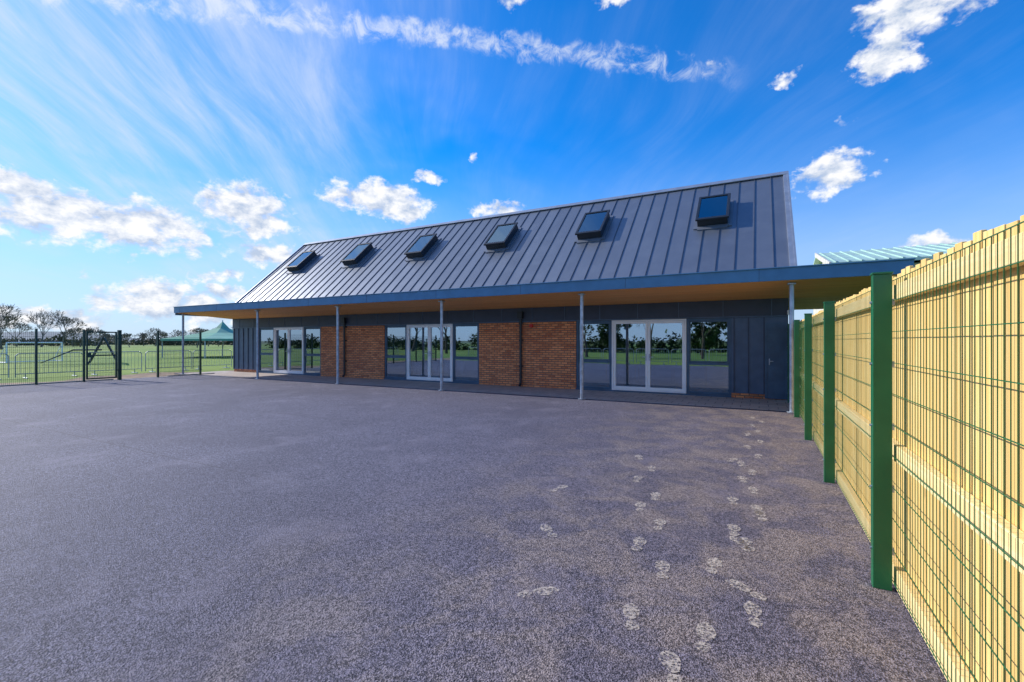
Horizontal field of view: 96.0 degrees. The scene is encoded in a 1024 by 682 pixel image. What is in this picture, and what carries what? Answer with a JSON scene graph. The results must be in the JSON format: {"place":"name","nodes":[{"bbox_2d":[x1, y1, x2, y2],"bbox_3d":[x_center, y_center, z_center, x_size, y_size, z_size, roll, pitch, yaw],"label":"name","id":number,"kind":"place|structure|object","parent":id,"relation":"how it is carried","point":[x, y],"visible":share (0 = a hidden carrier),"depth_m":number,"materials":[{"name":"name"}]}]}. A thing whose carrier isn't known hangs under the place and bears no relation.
{"place":"outdoors","nodes":[
{"label":"outdoors","id":0,"kind":"place"},
{"bbox_2d":[1,332,154,341],"bbox_3d":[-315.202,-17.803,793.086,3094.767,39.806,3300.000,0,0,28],"label":"hills","id":1,"kind":"structure","parent":0,"point":[49,334],"depth_m":1351.77,"materials":[{"name":"green plant"}]},
{"bbox_2d":[0,342,233,382],"bbox_3d":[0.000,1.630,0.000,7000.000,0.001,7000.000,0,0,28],"label":"ground","id":2,"kind":"structure","parent":0,"point":[217,360],"depth_m":38.52,"materials":[{"name":"green plant"}]},
{"bbox_2d":[0,353,8,379],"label":"crowd barrier","id":3,"kind":"object","parent":2,"relation":"on","point":[8,365],"visible":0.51,"depth_m":19.57,"materials":[{"name":"metal"}]},
{"bbox_2d":[0,342,61,362],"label":"football goal","id":4,"kind":"object","parent":2,"relation":"on","point":[34,342],"visible":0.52,"depth_m":36.48,"materials":[{"name":"white metal"}]},
{"bbox_2d":[16,352,81,378],"bbox_3d":[-20.587,1.070,20.570,0.600,1.100,2.240,0,0,31],"label":"crowd barrier","id":5,"kind":"object","parent":2,"relation":"on","point":[48,362],"visible":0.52,"depth_m":20.50,"materials":[{"name":"metal"}]},
{"bbox_2d":[40,337,113,364],"bbox_3d":[-30.584,0.665,32.742,4.046,1.969,3.400,0,0,-41],"label":"climbing frame","id":6,"kind":"object","parent":2,"relation":"on","point":[101,341],"visible":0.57,"depth_m":32.31,"materials":[{"name":"metal"}]},
{"bbox_2d":[0,373,214,386],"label":"kerb","id":7,"kind":"structure","parent":2,"relation":"on","point":[96,380],"depth_m":18.25,"materials":[{"name":"concrete"}]},
{"bbox_2d":[90,351,141,374],"bbox_3d":[-19.512,1.070,22.660,0.600,1.100,2.240,0,0,28],"label":"crowd barrier","id":8,"kind":"object","parent":2,"relation":"on","point":[113,362],"visible":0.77,"depth_m":22.60,"materials":[{"name":"metal"}]},
{"bbox_2d":[0,304,232,349],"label":"distant bare trees","id":9,"kind":"object","parent":2,"relation":"on","point":[64,319],"visible":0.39,"depth_m":126.45,"materials":[{"name":"brown plant"}]},
{"bbox_2d":[1,334,232,345],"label":"distant hedgerow","id":10,"kind":"object","parent":2,"relation":"on","point":[130,342],"visible":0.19,"depth_m":171.87,"materials":[{"name":"green plant"}]},
{"bbox_2d":[0,370,233,384],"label":"soil verge","id":11,"kind":"structure","parent":2,"relation":"on","point":[143,375],"depth_m":21.05,"materials":[{"name":"brown soil"}]},
{"bbox_2d":[145,350,191,371],"bbox_3d":[-18.384,1.070,24.722,0.600,1.100,2.240,0,0,27],"label":"crowd barrier","id":12,"kind":"object","parent":2,"relation":"on","point":[170,367],"visible":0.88,"depth_m":24.57,"materials":[{"name":"metal"}]},
{"bbox_2d":[161,320,232,357],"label":"shade canopy","id":13,"kind":"object","parent":2,"relation":"on","point":[222,331],"visible":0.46,"depth_m":45.25,"materials":[{"name":"green fabric"}]},
{"bbox_2d":[194,350,231,369],"bbox_3d":[-17.447,1.070,26.886,0.600,1.100,2.240,0,0,25],"label":"crowd barrier","id":14,"kind":"object","parent":2,"relation":"on","point":[206,358],"visible":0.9,"depth_m":26.62,"materials":[{"name":"metal"}]},
{"bbox_2d":[175,373,785,411],"bbox_3d":[-4.995,1.604,16.396,26.100,0.032,0.080,0,0,28],"label":"drain channel","id":15,"kind":"object","parent":2,"relation":"on","point":[527,395],"visible":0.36,"depth_m":13.19,"materials":[{"name":"black metal"}]},
{"bbox_2d":[439,370,727,392],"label":"interior floor","id":16,"kind":"structure","parent":2,"relation":"on","point":[710,386],"depth_m":17.32,"materials":[{"name":"grey"}]},
{"bbox_2d":[234,321,784,399],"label":"brick panels","id":17,"kind":"object","parent":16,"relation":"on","point":[548,354],"visible":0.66,"depth_m":16.48,"materials":[{"name":"brown brick"}]},
{"bbox_2d":[341,318,346,376],"bbox_3d":[-7.343,0.282,20.164,0.180,2.604,0.199,0,0,28],"label":"downpipe","id":18,"kind":"object","parent":17,"relation":"attached to","point":[343,320],"visible":1,"depth_m":20.13,"materials":[{"name":"black metal"}]},
{"bbox_2d":[384,323,478,383],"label":"window frames","id":19,"kind":"structure","parent":17,"relation":"attached to","point":[455,357],"depth_m":17.57,"materials":[{"name":"grey metal"}]},
{"bbox_2d":[387,327,438,377],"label":"glazing","id":20,"kind":"structure","parent":19,"relation":"attached to","point":[396,367],"depth_m":18.52,"materials":[{"name":"clear glass"}]},
{"bbox_2d":[407,324,452,381],"bbox_3d":[-3.241,0.447,18.143,2.256,2.206,0.115,0,0,28],"label":"double door frame","id":21,"kind":"object","parent":19,"relation":"attached to","point":[429,377],"visible":0.91,"depth_m":18.10,"materials":[{"name":"white metal"}]},
{"bbox_2d":[233,316,787,393],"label":"navy cladding","id":22,"kind":"structure","parent":17,"relation":"attached to","point":[756,355],"depth_m":12.85,"materials":[{"name":"blue metal"}]},
{"bbox_2d":[238,317,764,393],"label":"cladding seams","id":23,"kind":"object","parent":22,"relation":"attached to","point":[734,352],"visible":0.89,"depth_m":12.93,"materials":[{"name":"metal"}]},
{"bbox_2d":[765,322,787,399],"bbox_3d":[7.144,0.535,12.466,0.530,2.070,0.035,0,0,28],"label":"door","id":24,"kind":"structure","parent":22,"relation":"attached to","point":[776,354],"depth_m":12.46,"materials":[{"name":"grey metal"}]},
{"bbox_2d":[517,312,522,385],"bbox_3d":[0.298,0.282,16.067,0.180,2.604,0.199,0,0,28],"label":"downpipe","id":25,"kind":"object","parent":17,"relation":"attached to","point":[520,316],"visible":1,"depth_m":16.04,"materials":[{"name":"black metal"}]},
{"bbox_2d":[438,360,707,385],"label":"interior tables","id":26,"kind":"object","parent":16,"relation":"on","point":[705,374],"visible":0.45,"depth_m":17.10,"materials":[{"name":"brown wood"}]},
{"bbox_2d":[438,322,727,380],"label":"interior walls","id":27,"kind":"structure","parent":16,"relation":"on","point":[708,341],"depth_m":19.70,"materials":[{"name":"paint"}]},
{"bbox_3d":[-1.425,-2.010,22.323,24.990,7.220,9.200,0,0,28],"label":"rear and gable walls","id":28,"kind":"object","parent":2,"relation":"on","visible":0},
{"bbox_2d":[233,298,787,327],"bbox_3d":[-3.540,-0.915,18.379,24.990,0.510,0.350,0,0,28],"label":"header band","id":29,"kind":"object","parent":28,"relation":"attached to","point":[748,307],"visible":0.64,"depth_m":15.43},
{"bbox_2d":[239,299,787,327],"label":"header seams","id":30,"kind":"object","parent":29,"relation":"attached to","point":[532,319],"visible":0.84,"depth_m":15.66,"materials":[{"name":"metal"}]},
{"bbox_2d":[235,171,796,302],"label":"roof verge and ridge trim","id":31,"kind":"object","parent":28,"relation":"on","point":[790,234],"visible":0.55,"depth_m":18.10,"materials":[{"name":"grey metal"}]},
{"bbox_2d":[341,246,375,267],"bbox_3d":[-7.850,-4.287,23.578,1.160,1.247,1.347,0,0,28],"label":"rooflight flashing","id":32,"kind":"object","parent":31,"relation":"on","point":[353,265],"visible":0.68,"depth_m":23.12,"materials":[{"name":"grey metal"}]},
{"bbox_2d":[340,242,372,264],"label":"rooflight frame","id":33,"kind":"object","parent":32,"relation":"on","point":[363,253],"visible":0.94,"depth_m":23.20,"materials":[{"name":"black metal"}]},
{"bbox_2d":[343,244,367,259],"bbox_3d":[-7.918,-4.531,23.452,0.830,0.939,1.016,0,0,28],"label":"rooflight glass","id":34,"kind":"object","parent":33,"relation":"in","point":[356,251],"visible":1,"depth_m":23.48,"materials":[{"name":"blue glass"}]},
{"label":"canopy deck","id":35,"kind":"structure","parent":28,"relation":"attached to","visible":0},
{"bbox_2d":[174,258,915,316],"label":"canopy fascia","id":36,"kind":"structure","parent":35,"relation":"attached to","point":[847,269],"depth_m":11.91,"materials":[{"name":"metal"}]},
{"bbox_2d":[179,274,896,318],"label":"cedar soffit","id":37,"kind":"structure","parent":36,"relation":"attached to","point":[812,293],"depth_m":13.42,"materials":[{"name":"brown wood"}]},
{"bbox_2d":[0,375,946,681],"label":"playground tarmac","id":38,"kind":"structure","parent":0,"point":[192,529],"depth_m":3.66,"materials":[{"name":"grey asphalt"}]},
{"bbox_2d":[0,329,201,385],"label":"fence","id":39,"kind":"object","parent":38,"relation":"on","point":[119,354],"visible":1,"depth_m":17.49,"materials":[{"name":"metal"}]},
{"bbox_2d":[86,331,117,379],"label":"gate","id":40,"kind":"structure","parent":39,"relation":"attached to","point":[88,355],"depth_m":18.47,"materials":[{"name":"metal"}]},
{"bbox_2d":[180,314,185,373],"bbox_3d":[-15.745,0.145,22.059,0.200,2.890,0.200,0,0,28],"label":"canopy post","id":41,"kind":"object","parent":38,"relation":"on","point":[182,342],"visible":0.79,"depth_m":22.02,"materials":[{"name":"grey metal"}]},
{"bbox_2d":[255,310,260,378],"bbox_3d":[-10.678,0.145,19.341,0.200,2.890,0.200,0,0,28],"label":"canopy post","id":42,"kind":"object","parent":38,"relation":"on","point":[257,344],"visible":1,"depth_m":19.30,"materials":[{"name":"grey metal"}]},
{"bbox_2d":[335,306,340,383],"bbox_3d":[-6.456,0.145,17.078,0.200,2.890,0.200,0,0,28],"label":"canopy post","id":43,"kind":"object","parent":38,"relation":"on","point":[337,344],"visible":1,"depth_m":17.05,"materials":[{"name":"grey metal"}]},
{"bbox_2d":[438,300,444,390],"bbox_3d":[-2.261,0.145,14.829,0.200,2.890,0.200,0,0,28],"label":"canopy post","id":44,"kind":"object","parent":38,"relation":"on","point":[441,345],"visible":1,"depth_m":14.79,"materials":[{"name":"grey metal"}]},
{"bbox_2d":[578,293,585,399],"bbox_3d":[1.907,0.145,12.593,0.200,2.890,0.200,0,0,28],"label":"canopy post","id":45,"kind":"object","parent":38,"relation":"on","point":[581,346],"visible":1,"depth_m":12.55,"materials":[{"name":"grey metal"}]},
{"bbox_2d":[518,417,766,681],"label":"dusty footprints","id":46,"kind":"object","parent":38,"relation":"on","point":[702,631],"visible":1,"depth_m":2.99,"materials":[{"name":"beige"}]},
{"bbox_2d":[786,282,795,412],"bbox_3d":[6.235,0.145,10.273,0.200,2.890,0.200,0,0,28],"label":"canopy post","id":47,"kind":"object","parent":38,"relation":"on","point":[791,347],"visible":0.82,"depth_m":10.23,"materials":[{"name":"grey metal"}]},
{"bbox_2d":[787,215,1023,681],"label":"timber fence","id":48,"kind":"object","parent":38,"relation":"on","point":[909,395],"visible":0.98,"depth_m":2.31,"materials":[{"name":"beige wood"}]},
{"bbox_2d":[178,371,788,410],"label":"paving","id":49,"kind":"structure","parent":0,"point":[760,404],"depth_m":14.54,"materials":[{"name":"grey concrete"}]},
{"bbox_2d":[259,327,320,375],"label":"window frames","id":50,"kind":"structure","parent":49,"relation":"on","point":[305,372],"depth_m":21.61,"materials":[{"name":"grey metal"}]},
{"bbox_2d":[274,327,303,373],"bbox_3d":[-10.715,0.447,22.150,2.176,2.206,0.115,0,0,28],"label":"double door frame","id":51,"kind":"object","parent":50,"relation":"attached to","point":[288,329],"visible":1,"depth_m":22.11,"materials":[{"name":"white metal"}]},
{"bbox_2d":[261,329,319,372],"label":"glazing","id":52,"kind":"structure","parent":50,"relation":"attached to","point":[312,347],"depth_m":22.06,"materials":[{"name":"clear glass"}]},
{"bbox_2d":[576,318,730,397],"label":"window frames","id":53,"kind":"structure","parent":49,"relation":"on","point":[700,393],"depth_m":13.60,"materials":[{"name":"grey metal"}]},
{"bbox_2d":[612,319,686,393],"bbox_3d":[4.179,0.447,14.164,2.236,2.206,0.115,0,0,28],"label":"double door frame","id":54,"kind":"object","parent":53,"relation":"attached to","point":[647,387],"visible":0.98,"depth_m":14.12,"materials":[{"name":"white metal"}]},
{"bbox_2d":[0,0,1023,338],"label":"sky","id":55,"kind":"structure","parent":0,"point":[157,157],"materials":[{"name":"blue"}]},
{"bbox_2d":[239,175,789,301],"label":"roof slopes","id":56,"kind":"structure","parent":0,"point":[755,226],"depth_m":17.36,"materials":[{"name":"grey metal"}]},
{"bbox_2d":[286,254,319,273],"bbox_3d":[-11.631,-4.287,25.605,1.160,1.247,1.347,0,0,28],"label":"rooflight flashing","id":57,"kind":"object","parent":56,"relation":"on","point":[290,272],"visible":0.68,"depth_m":25.19,"materials":[{"name":"grey metal"}]},
{"bbox_2d":[285,250,316,270],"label":"rooflight frame","id":58,"kind":"object","parent":57,"relation":"in","point":[306,260],"visible":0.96,"depth_m":25.24,"materials":[{"name":"black metal"}]},
{"bbox_2d":[289,252,310,265],"bbox_3d":[-11.698,-4.531,25.479,0.830,0.939,1.016,0,0,28],"label":"rooflight glass","id":59,"kind":"object","parent":58,"relation":"in","point":[299,259],"visible":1,"depth_m":25.51,"materials":[{"name":"blue glass"}]},
{"bbox_2d":[405,238,440,261],"bbox_3d":[-4.184,-4.287,21.612,1.160,1.247,1.347,0,0,28],"label":"rooflight flashing","id":60,"kind":"object","parent":56,"relation":"on","point":[425,255],"visible":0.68,"depth_m":21.17,"materials":[{"name":"grey metal"}]},
{"bbox_2d":[404,233,437,257],"bbox_3d":[-4.220,-4.441,21.545,1.010,1.284,1.352,0,0,28],"label":"rooflight frame","id":61,"kind":"object","parent":60,"relation":"on","point":[426,247],"visible":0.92,"depth_m":21.19,"materials":[{"name":"black metal"}]},
{"bbox_2d":[408,235,433,251],"bbox_3d":[-4.252,-4.531,21.486,0.830,0.939,1.016,0,0,28],"label":"rooflight glass","id":62,"kind":"object","parent":61,"relation":"in","point":[420,243],"visible":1,"depth_m":21.52,"materials":[{"name":"blue glass"}]},
{"bbox_2d":[484,227,521,252],"bbox_3d":[-0.394,-4.287,19.580,1.160,1.247,1.347,0,0,28],"label":"rooflight flashing","id":63,"kind":"object","parent":56,"relation":"on","point":[503,249],"visible":0.68,"depth_m":19.13,"materials":[{"name":"grey metal"}]},
{"bbox_2d":[483,222,517,249],"bbox_3d":[-0.430,-4.441,19.513,1.010,1.284,1.352,0,0,28],"label":"rooflight frame","id":64,"kind":"object","parent":63,"relation":"on","point":[504,243],"visible":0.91,"depth_m":19.16,"materials":[{"name":"black metal"}]},
{"bbox_2d":[487,224,514,242],"bbox_3d":[-0.462,-4.531,19.454,0.830,0.939,1.016,0,0,28],"label":"rooflight glass","id":65,"kind":"object","parent":64,"relation":"in","point":[500,233],"visible":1,"depth_m":19.47,"materials":[{"name":"blue glass"}]},
{"bbox_2d":[240,177,773,301],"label":"roof standing seams","id":66,"kind":"object","parent":56,"relation":"on","point":[474,253],"visible":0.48,"depth_m":19.90,"materials":[{"name":"grey metal"}]},
{"bbox_2d":[574,215,613,243],"bbox_3d":[3.149,-4.287,17.681,1.160,1.247,1.347,0,0,28],"label":"rooflight flashing","id":67,"kind":"object","parent":56,"relation":"on","point":[577,241],"visible":0.68,"depth_m":17.24,"materials":[{"name":"grey metal"}]},
{"bbox_2d":[575,210,609,239],"bbox_3d":[3.112,-4.441,17.613,1.010,1.284,1.352,0,0,28],"label":"rooflight frame","id":68,"kind":"object","parent":67,"relation":"in","point":[591,234],"visible":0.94,"depth_m":17.25,"materials":[{"name":"black metal"}]},
{"bbox_2d":[578,212,606,231],"bbox_3d":[3.081,-4.531,17.554,0.830,0.939,1.016,0,0,28],"label":"rooflight glass","id":69,"kind":"object","parent":68,"relation":"in","point":[591,222],"visible":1,"depth_m":17.56,"materials":[{"name":"blue glass"}]},
{"bbox_2d":[693,199,733,230],"bbox_3d":[6.868,-4.287,15.687,1.160,1.247,1.347,0,0,28],"label":"rooflight flashing","id":70,"kind":"object","parent":56,"relation":"on","point":[719,225],"visible":0.59,"depth_m":15.24,"materials":[{"name":"grey metal"}]},
{"bbox_2d":[695,193,730,226],"bbox_3d":[6.832,-4.441,15.619,1.010,1.284,1.352,0,0,28],"label":"rooflight frame","id":71,"kind":"object","parent":70,"relation":"in","point":[713,220],"visible":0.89,"depth_m":15.22,"materials":[{"name":"black metal"}]},
{"bbox_2d":[699,196,727,217],"bbox_3d":[6.800,-4.531,15.560,0.830,0.939,1.016,0,0,28],"label":"rooflight glass","id":72,"kind":"object","parent":71,"relation":"in","point":[713,206],"visible":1,"depth_m":15.56,"materials":[{"name":"blue glass"}]},
{"bbox_2d":[813,241,967,314],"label":"green roof hall","id":73,"kind":"structure","parent":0,"point":[919,253],"depth_m":21.20,"materials":[{"name":"metal"}]}
]}

